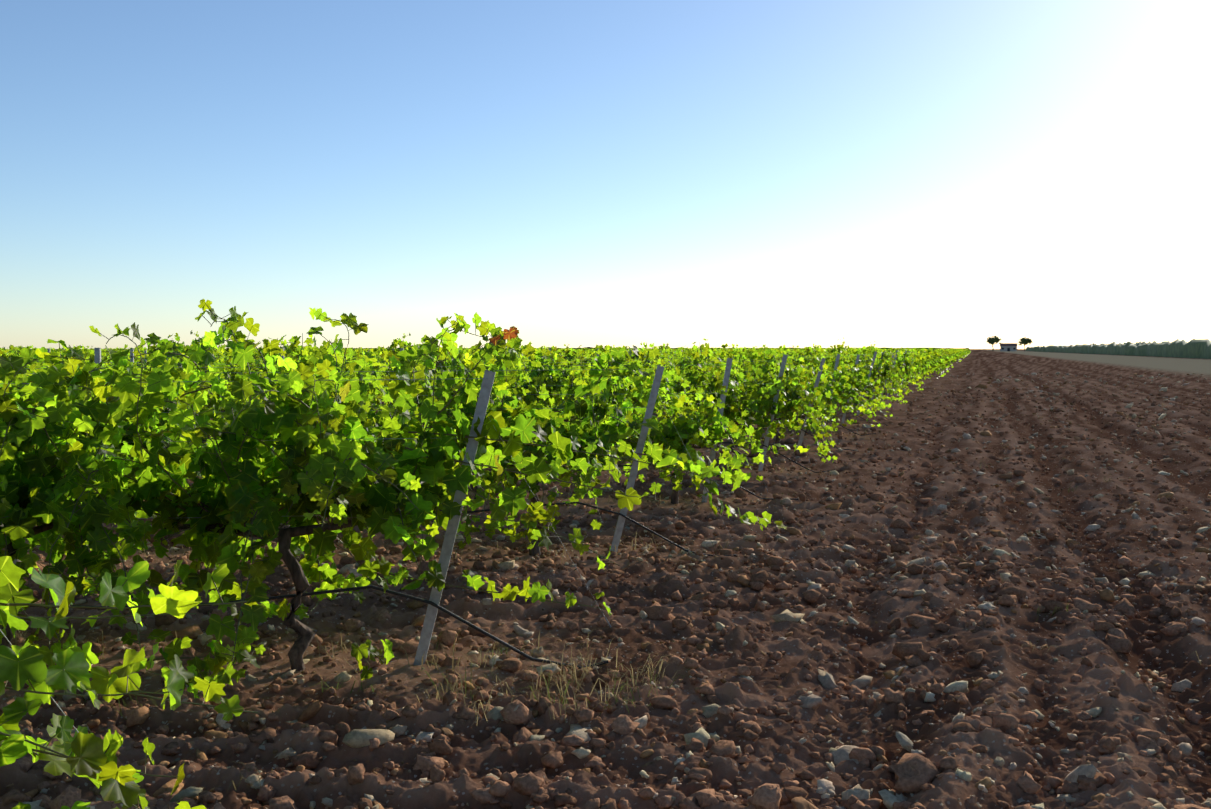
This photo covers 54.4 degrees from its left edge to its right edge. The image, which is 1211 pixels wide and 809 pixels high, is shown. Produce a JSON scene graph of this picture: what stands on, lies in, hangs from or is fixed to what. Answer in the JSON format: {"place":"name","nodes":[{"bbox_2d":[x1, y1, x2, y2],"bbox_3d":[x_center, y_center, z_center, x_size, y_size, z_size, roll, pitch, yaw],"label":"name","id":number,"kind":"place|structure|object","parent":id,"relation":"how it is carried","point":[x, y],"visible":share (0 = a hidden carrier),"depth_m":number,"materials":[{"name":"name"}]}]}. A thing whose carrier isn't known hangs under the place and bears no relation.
{"place":"outdoors","nodes":[
{"label":"outdoors","id":0,"kind":"place"},
{"bbox_2d":[0,349,1210,808],"bbox_3d":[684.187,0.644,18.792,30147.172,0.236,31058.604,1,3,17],"label":"ground","id":1,"kind":"structure","parent":0,"point":[472,745],"depth_m":6.21,"materials":[{"name":"soil"}]},
{"bbox_2d":[2,347,19,357],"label":"vine","id":2,"kind":"object","parent":1,"relation":"on","point":[12,352],"visible":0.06,"depth_m":31.25,"materials":[{"name":"green plant"}]},
{"bbox_2d":[0,346,48,369],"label":"vine","id":3,"kind":"object","parent":1,"relation":"on","point":[39,365],"depth_m":22.32,"materials":[{"name":"green plant"}]},
{"bbox_2d":[9,363,49,452],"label":"vine","id":4,"kind":"object","parent":1,"relation":"on","point":[25,385],"depth_m":11.42,"materials":[{"name":"green plant"}]},
{"bbox_2d":[58,345,111,364],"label":"vine","id":5,"kind":"object","parent":1,"relation":"on","point":[85,350],"visible":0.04,"depth_m":31.73,"materials":[{"name":"green plant"}]},
{"bbox_2d":[53,346,143,402],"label":"vine","id":6,"kind":"object","parent":1,"relation":"on","point":[91,360],"visible":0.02,"depth_m":13.98,"materials":[{"name":"green plant"}]},
{"bbox_2d":[11,345,220,354],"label":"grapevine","id":7,"kind":"object","parent":1,"relation":"on","point":[28,347],"visible":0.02,"depth_m":40.33,"materials":[{"name":"green plant"}]},
{"bbox_2d":[105,349,143,361],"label":"vine","id":8,"kind":"object","parent":1,"relation":"on","point":[129,355],"visible":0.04,"depth_m":31.38,"materials":[{"name":"green plant"}]},
{"bbox_2d":[4,345,259,360],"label":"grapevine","id":9,"kind":"object","parent":1,"relation":"on","point":[11,346],"depth_m":46.16,"materials":[{"name":"green plant"}]},
{"bbox_2d":[134,364,150,376],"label":"vine","id":10,"kind":"object","parent":1,"relation":"on","point":[147,367],"depth_m":17.17,"materials":[{"name":"green plant"}]},
{"bbox_2d":[108,347,184,366],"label":"vine","id":11,"kind":"object","parent":1,"relation":"on","point":[137,359],"visible":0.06,"depth_m":25.79,"materials":[{"name":"green plant"}]},
{"bbox_2d":[134,341,163,363],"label":"vine","id":12,"kind":"object","parent":1,"relation":"on","point":[153,347],"visible":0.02,"depth_m":34.77,"materials":[{"name":"green plant"}]},
{"bbox_2d":[136,358,224,420],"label":"vine","id":13,"kind":"object","parent":1,"relation":"on","point":[165,361],"depth_m":19.84,"materials":[{"name":"green plant"}]},
{"bbox_2d":[105,365,258,478],"bbox_3d":[-4.150,0.346,11.316,2.002,1.450,1.626,0,3,-3],"label":"vine","id":14,"kind":"object","parent":1,"relation":"on","point":[157,369],"depth_m":11.25,"materials":[{"name":"green plant"}]},
{"bbox_2d":[147,343,232,420],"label":"vine","id":15,"kind":"object","parent":1,"relation":"on","point":[173,361],"visible":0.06,"depth_m":14.32,"materials":[{"name":"green plant"}]},
{"bbox_2d":[149,330,234,378],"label":"vine","id":16,"kind":"object","parent":1,"relation":"on","point":[182,348],"visible":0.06,"depth_m":22.90,"materials":[{"name":"green plant"}]},
{"bbox_2d":[7,344,382,360],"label":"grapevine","id":17,"kind":"object","parent":1,"relation":"on","point":[224,348],"depth_m":57.74,"materials":[{"name":"green plant"}]},
{"bbox_2d":[180,348,256,370],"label":"vine","id":18,"kind":"object","parent":1,"relation":"on","point":[222,362],"visible":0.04,"depth_m":25.46,"materials":[{"name":"green plant"}]},
{"bbox_2d":[214,352,237,369],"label":"vine","id":19,"kind":"object","parent":1,"relation":"on","point":[221,358],"depth_m":28.65,"materials":[{"name":"green plant"}]},
{"bbox_2d":[216,351,258,370],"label":"vine","id":20,"kind":"object","parent":1,"relation":"on","point":[223,354],"depth_m":31.41,"materials":[{"name":"green plant"}]},
{"bbox_2d":[216,355,278,409],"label":"vine","id":21,"kind":"object","parent":1,"relation":"on","point":[232,371],"visible":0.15,"depth_m":16.97,"materials":[{"name":"green plant"}]},
{"bbox_2d":[252,338,290,375],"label":"vine","id":22,"kind":"object","parent":1,"relation":"on","point":[256,353],"visible":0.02,"depth_m":22.90,"materials":[{"name":"green plant"}]},
{"bbox_2d":[199,333,396,422],"bbox_3d":[-2.925,0.182,11.305,2.260,1.794,1.348,0,3,-3],"label":"vine","id":23,"kind":"object","parent":1,"relation":"on","point":[371,358],"visible":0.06,"depth_m":11.24,"materials":[{"name":"green plant"}]},
{"bbox_2d":[220,340,394,451],"bbox_3d":[-3.548,0.074,14.192,2.192,1.731,1.549,0,3,-3],"label":"vine","id":24,"kind":"object","parent":1,"relation":"on","point":[370,391],"visible":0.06,"depth_m":13.92,"materials":[{"name":"green plant"}]},
{"bbox_2d":[278,352,395,411],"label":"vine","id":25,"kind":"object","parent":1,"relation":"on","point":[385,385],"depth_m":20.14,"materials":[{"name":"green plant"}]},
{"bbox_2d":[332,353,395,408],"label":"vine","id":26,"kind":"object","parent":1,"relation":"on","point":[342,356],"depth_m":17.39,"materials":[{"name":"green plant"}]},
{"bbox_2d":[340,355,390,402],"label":"vine","id":27,"kind":"object","parent":1,"relation":"on","point":[367,362],"visible":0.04,"depth_m":25.76,"materials":[{"name":"green plant"}]},
{"bbox_2d":[341,349,389,389],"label":"vine","id":28,"kind":"object","parent":1,"relation":"on","point":[358,353],"depth_m":31.52,"materials":[{"name":"green plant"}]},
{"bbox_2d":[353,352,383,385],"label":"vine","id":29,"kind":"object","parent":1,"relation":"on","point":[359,356],"depth_m":29.20,"materials":[{"name":"green plant"}]},
{"bbox_2d":[0,299,786,808],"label":"vines","id":30,"kind":"object","parent":1,"relation":"on","point":[86,477],"visible":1,"depth_m":5.35,"materials":[{"name":"green plant"}]},
{"bbox_2d":[361,332,447,383],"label":"vine","id":31,"kind":"object","parent":1,"relation":"on","point":[396,343],"visible":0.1,"depth_m":25.82,"materials":[{"name":"green plant"}]},
{"bbox_2d":[378,355,460,424],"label":"vine","id":32,"kind":"object","parent":1,"relation":"on","point":[419,397],"visible":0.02,"depth_m":17.09,"materials":[{"name":"green plant"}]},
{"bbox_2d":[391,352,476,404],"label":"vine","id":33,"kind":"object","parent":1,"relation":"on","point":[423,381],"visible":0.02,"depth_m":20.01,"materials":[{"name":"green plant"}]},
{"bbox_2d":[0,348,909,808],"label":"trellis posts","id":34,"kind":"object","parent":1,"relation":"on","point":[454,520],"visible":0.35,"depth_m":8.56,"materials":[{"name":"metal"}]},
{"bbox_2d":[417,343,518,463],"bbox_3d":[-1.861,0.065,14.322,1.367,1.732,1.303,2,3,36],"label":"vine","id":35,"kind":"object","parent":1,"relation":"on","point":[457,372],"visible":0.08,"depth_m":14.14,"materials":[{"name":"green plant"}]},
{"bbox_2d":[341,346,628,352],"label":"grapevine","id":36,"kind":"object","parent":1,"relation":"on","point":[541,346],"visible":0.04,"depth_m":88.04,"materials":[{"name":"green plant"}]},
{"bbox_2d":[419,371,554,498],"bbox_3d":[-1.272,0.348,11.494,1.807,1.426,1.641,0,3,-3],"label":"vine","id":37,"kind":"object","parent":1,"relation":"on","point":[519,394],"visible":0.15,"depth_m":11.48,"materials":[{"name":"green plant"}]},
{"bbox_2d":[489,348,530,368],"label":"vine","id":38,"kind":"object","parent":1,"relation":"on","point":[503,355],"depth_m":23.13,"materials":[{"name":"green plant"}]},
{"bbox_2d":[493,354,565,401],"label":"vine","id":39,"kind":"object","parent":1,"relation":"on","point":[513,385],"visible":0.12,"depth_m":20.14,"materials":[{"name":"green plant"}]},
{"bbox_2d":[506,341,581,418],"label":"vine","id":40,"kind":"object","parent":1,"relation":"on","point":[555,379],"visible":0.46,"depth_m":17.10,"materials":[{"name":"green plant"}]},
{"bbox_2d":[530,347,564,371],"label":"vine","id":41,"kind":"object","parent":1,"relation":"on","point":[546,350],"depth_m":29.00,"materials":[{"name":"green plant"}]},
{"bbox_2d":[521,346,590,374],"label":"vine","id":42,"kind":"object","parent":1,"relation":"on","point":[570,355],"visible":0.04,"depth_m":26.38,"materials":[{"name":"green plant"}]},
{"bbox_2d":[546,343,585,358],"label":"vine","id":43,"kind":"object","parent":1,"relation":"on","point":[559,350],"visible":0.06,"depth_m":34.71,"materials":[{"name":"green plant"}]},
{"bbox_2d":[550,353,611,406],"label":"vine","id":44,"kind":"object","parent":1,"relation":"on","point":[573,362],"visible":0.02,"depth_m":22.97,"materials":[{"name":"green plant"}]},
{"bbox_2d":[532,363,638,437],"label":"vine","id":45,"kind":"object","parent":1,"relation":"on","point":[583,374],"visible":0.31,"depth_m":14.34,"materials":[{"name":"green plant"}]},
{"bbox_2d":[253,345,922,379],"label":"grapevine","id":46,"kind":"object","parent":1,"relation":"on","point":[461,350],"visible":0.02,"depth_m":41.13,"materials":[{"name":"green plant"}]},
{"bbox_2d":[576,352,599,367],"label":"vine","id":47,"kind":"object","parent":1,"relation":"on","point":[591,359],"visible":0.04,"depth_m":29.23,"materials":[{"name":"green plant"}]},
{"bbox_2d":[7,404,1200,794],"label":"grass tufts","id":48,"kind":"object","parent":1,"relation":"on","point":[575,670],"visible":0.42,"depth_m":5.27,"materials":[{"name":"beige plant"}]},
{"bbox_2d":[0,388,1210,808],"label":"soil clods","id":49,"kind":"object","parent":1,"relation":"on","point":[916,772],"visible":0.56,"depth_m":5.82,"materials":[{"name":"brown soil"}]},
{"bbox_2d":[29,405,887,668],"bbox_3d":[-12.023,0.580,15.826,29.132,0.442,25.271,1,3,17],"label":"drip hose","id":50,"kind":"object","parent":49,"relation":"on","point":[443,610],"visible":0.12,"depth_m":5.58,"materials":[{"name":"black plastic"}]},
{"bbox_2d":[6,371,1210,808],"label":"stones","id":51,"kind":"object","parent":1,"relation":"on","point":[364,735],"visible":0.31,"depth_m":5.83,"materials":[{"name":"stone"}]},
{"bbox_2d":[588,346,646,366],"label":"vine","id":52,"kind":"object","parent":1,"relation":"on","point":[635,357],"depth_m":26.43,"materials":[{"name":"green plant"}]},
{"bbox_2d":[605,345,633,353],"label":"vine","id":53,"kind":"object","parent":1,"relation":"on","point":[609,347],"visible":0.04,"depth_m":34.96,"materials":[{"name":"green plant"}]},
{"bbox_2d":[570,352,672,419],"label":"vine","id":54,"kind":"object","parent":1,"relation":"on","point":[624,373],"visible":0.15,"depth_m":17.20,"materials":[{"name":"green plant"}]},
{"bbox_2d":[585,347,663,401],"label":"vine","id":55,"kind":"object","parent":1,"relation":"on","point":[599,351],"visible":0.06,"depth_m":20.20,"materials":[{"name":"green plant"}]},
{"bbox_2d":[344,350,948,386],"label":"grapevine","id":56,"kind":"object","parent":1,"relation":"on","point":[924,362],"visible":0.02,"depth_m":47.35,"materials":[{"name":"green plant"}]},
{"bbox_2d":[640,342,679,362],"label":"vine","id":57,"kind":"object","parent":1,"relation":"on","point":[660,350],"visible":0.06,"depth_m":34.93,"materials":[{"name":"green plant"}]},
{"bbox_2d":[651,349,678,409],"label":"vine","id":58,"kind":"object","parent":1,"relation":"on","point":[667,351],"visible":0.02,"depth_m":29.53,"materials":[{"name":"green plant"}]},
{"bbox_2d":[382,351,949,383],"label":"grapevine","id":59,"kind":"object","parent":1,"relation":"on","point":[926,368],"visible":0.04,"depth_m":50.31,"materials":[{"name":"green plant"}]},
{"bbox_2d":[534,364,832,503],"bbox_3d":[0.753,0.318,11.563,2.758,1.447,1.536,1,3,27],"label":"vine","id":60,"kind":"object","parent":1,"relation":"on","point":[689,427],"visible":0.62,"depth_m":11.36,"materials":[{"name":"green plant"}]},
{"bbox_2d":[668,348,699,369],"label":"vine","id":61,"kind":"object","parent":1,"relation":"on","point":[670,357],"visible":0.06,"depth_m":32.23,"materials":[{"name":"green plant"}]},
{"bbox_2d":[642,342,740,422],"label":"vine","id":62,"kind":"object","parent":1,"relation":"on","point":[720,369],"visible":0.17,"depth_m":20.22,"materials":[{"name":"green plant"}]},
{"bbox_2d":[469,344,921,384],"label":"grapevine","id":63,"kind":"object","parent":1,"relation":"on","point":[917,362],"depth_m":44.28,"materials":[{"name":"green plant"}]},
{"bbox_2d":[665,348,726,373],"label":"vine","id":64,"kind":"object","parent":1,"relation":"on","point":[711,352],"visible":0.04,"depth_m":26.49,"materials":[{"name":"green plant"}]},
{"bbox_2d":[463,345,931,381],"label":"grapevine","id":65,"kind":"object","parent":1,"relation":"on","point":[785,348],"depth_m":53.24,"materials":[{"name":"green plant"}]},
{"bbox_2d":[477,351,952,374],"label":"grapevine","id":66,"kind":"object","parent":1,"relation":"on","point":[933,359],"depth_m":56.34,"materials":[{"name":"green plant"}]},
{"bbox_2d":[689,347,746,367],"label":"vine","id":67,"kind":"object","parent":1,"relation":"on","point":[716,349],"depth_m":29.45,"materials":[{"name":"green plant"}]},
{"bbox_2d":[701,344,737,355],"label":"vine","id":68,"kind":"object","parent":1,"relation":"on","point":[733,351],"visible":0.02,"depth_m":35.41,"materials":[{"name":"green plant"}]},
{"bbox_2d":[708,350,753,403],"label":"vine","id":69,"kind":"object","parent":1,"relation":"on","point":[742,354],"depth_m":23.48,"materials":[{"name":"green plant"}]},
{"bbox_2d":[262,339,1210,358],"bbox_3d":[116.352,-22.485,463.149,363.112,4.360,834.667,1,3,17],"label":"trees","id":70,"kind":"object","parent":1,"relation":"on","point":[1196,348],"visible":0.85,"depth_m":262.49,"materials":[{"name":"green plant"}]},
{"bbox_2d":[650,339,836,470],"bbox_3d":[1.655,0.043,14.610,2.365,1.720,1.795,0,3,-3],"label":"vine","id":71,"kind":"object","parent":1,"relation":"on","point":[752,405],"visible":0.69,"depth_m":14.34,"materials":[{"name":"green plant"}]},
{"bbox_2d":[723,346,766,365],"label":"vine","id":72,"kind":"object","parent":1,"relation":"on","point":[743,350],"visible":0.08,"depth_m":38.43,"materials":[{"name":"green plant"}]},
{"bbox_2d":[557,343,936,377],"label":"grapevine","id":73,"kind":"object","parent":1,"relation":"on","point":[737,348],"visible":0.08,"depth_m":62.05,"materials":[{"name":"green plant"}]},
{"bbox_2d":[539,347,956,372],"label":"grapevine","id":74,"kind":"object","parent":1,"relation":"on","point":[941,357],"depth_m":68.30,"materials":[{"name":"green plant"}]},
{"bbox_2d":[717,353,783,386],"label":"vine","id":75,"kind":"object","parent":1,"relation":"on","point":[746,361],"visible":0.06,"depth_m":26.23,"materials":[{"name":"green plant"}]},
{"bbox_2d":[747,356,795,383],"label":"vine","id":76,"kind":"object","parent":1,"relation":"on","point":[775,366],"depth_m":29.16,"materials":[{"name":"green plant"}]},
{"bbox_2d":[682,344,881,449],"bbox_3d":[2.632,-0.065,17.544,2.758,1.662,1.536,1,3,27],"label":"vine","id":77,"kind":"object","parent":1,"relation":"on","point":[757,358],"visible":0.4,"depth_m":17.37,"materials":[{"name":"green plant"}]},
{"bbox_2d":[626,345,945,359],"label":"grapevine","id":78,"kind":"object","parent":1,"relation":"on","point":[845,350],"visible":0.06,"depth_m":79.98,"materials":[{"name":"green plant"}]},
{"bbox_2d":[776,346,825,378],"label":"vine","id":79,"kind":"object","parent":1,"relation":"on","point":[809,351],"visible":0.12,"depth_m":32.60,"materials":[{"name":"green plant"}]},
{"bbox_2d":[793,344,829,366],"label":"vine","id":80,"kind":"object","parent":1,"relation":"on","point":[815,346],"visible":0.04,"depth_m":35.38,"materials":[{"name":"green plant"}]},
{"bbox_2d":[682,348,944,360],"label":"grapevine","id":81,"kind":"object","parent":1,"relation":"on","point":[912,350],"visible":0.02,"depth_m":74.14,"materials":[{"name":"green plant"}]},
{"bbox_2d":[682,348,961,362],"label":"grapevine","id":82,"kind":"object","parent":1,"relation":"on","point":[951,354],"visible":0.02,"depth_m":101.21,"materials":[{"name":"green plant"}]},
{"bbox_2d":[757,352,890,435],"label":"vine","id":83,"kind":"object","parent":1,"relation":"on","point":[834,396],"visible":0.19,"depth_m":20.41,"materials":[{"name":"green plant"}]},
{"bbox_2d":[720,348,943,372],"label":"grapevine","id":84,"kind":"object","parent":1,"relation":"on","point":[893,352],"depth_m":77.27,"materials":[{"name":"green plant"}]},
{"bbox_2d":[786,352,901,424],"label":"vine","id":85,"kind":"object","parent":1,"relation":"on","point":[851,380],"visible":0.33,"depth_m":23.41,"materials":[{"name":"green plant"}]},
{"bbox_2d":[799,351,912,413],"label":"vine","id":86,"kind":"object","parent":1,"relation":"on","point":[829,359],"visible":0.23,"depth_m":26.41,"materials":[{"name":"green plant"}]},
{"bbox_2d":[814,338,907,407],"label":"vine","id":87,"kind":"object","parent":1,"relation":"on","point":[884,373],"visible":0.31,"depth_m":29.32,"materials":[{"name":"green plant"}]},
{"bbox_2d":[807,346,954,363],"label":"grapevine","id":88,"kind":"object","parent":1,"relation":"on","point":[890,350],"visible":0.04,"depth_m":116.03,"materials":[{"name":"green plant"}]},
{"bbox_2d":[843,350,922,398],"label":"vine","id":89,"kind":"object","parent":1,"relation":"on","point":[882,369],"visible":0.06,"depth_m":32.30,"materials":[{"name":"green plant"}]},
{"bbox_2d":[844,344,928,395],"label":"vine","id":90,"kind":"object","parent":1,"relation":"on","point":[865,350],"visible":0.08,"depth_m":35.41,"materials":[{"name":"green plant"}]},
{"bbox_2d":[855,341,923,394],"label":"vine","id":91,"kind":"object","parent":1,"relation":"on","point":[907,366],"visible":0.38,"depth_m":38.31,"materials":[{"name":"green plant"}]},
{"bbox_2d":[986,336,1001,350],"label":"tree","id":92,"kind":"object","parent":1,"relation":"on","point":[992,340],"visible":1,"depth_m":758.47,"materials":[{"name":"green plant"}]},
{"bbox_2d":[1018,336,1034,350],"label":"tree","id":93,"kind":"object","parent":1,"relation":"on","point":[1024,341],"visible":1,"depth_m":755.61,"materials":[{"name":"green plant"}]},
{"bbox_2d":[0,0,1210,348],"label":"sky","id":94,"kind":"structure","parent":0,"point":[586,173],"materials":[{"name":"blue"}]},
{"bbox_2d":[1000,343,1016,350],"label":"farm building","id":95,"kind":"structure","parent":0,"point":[1008,346],"depth_m":753.08,"materials":[{"name":"beige"}]}
]}

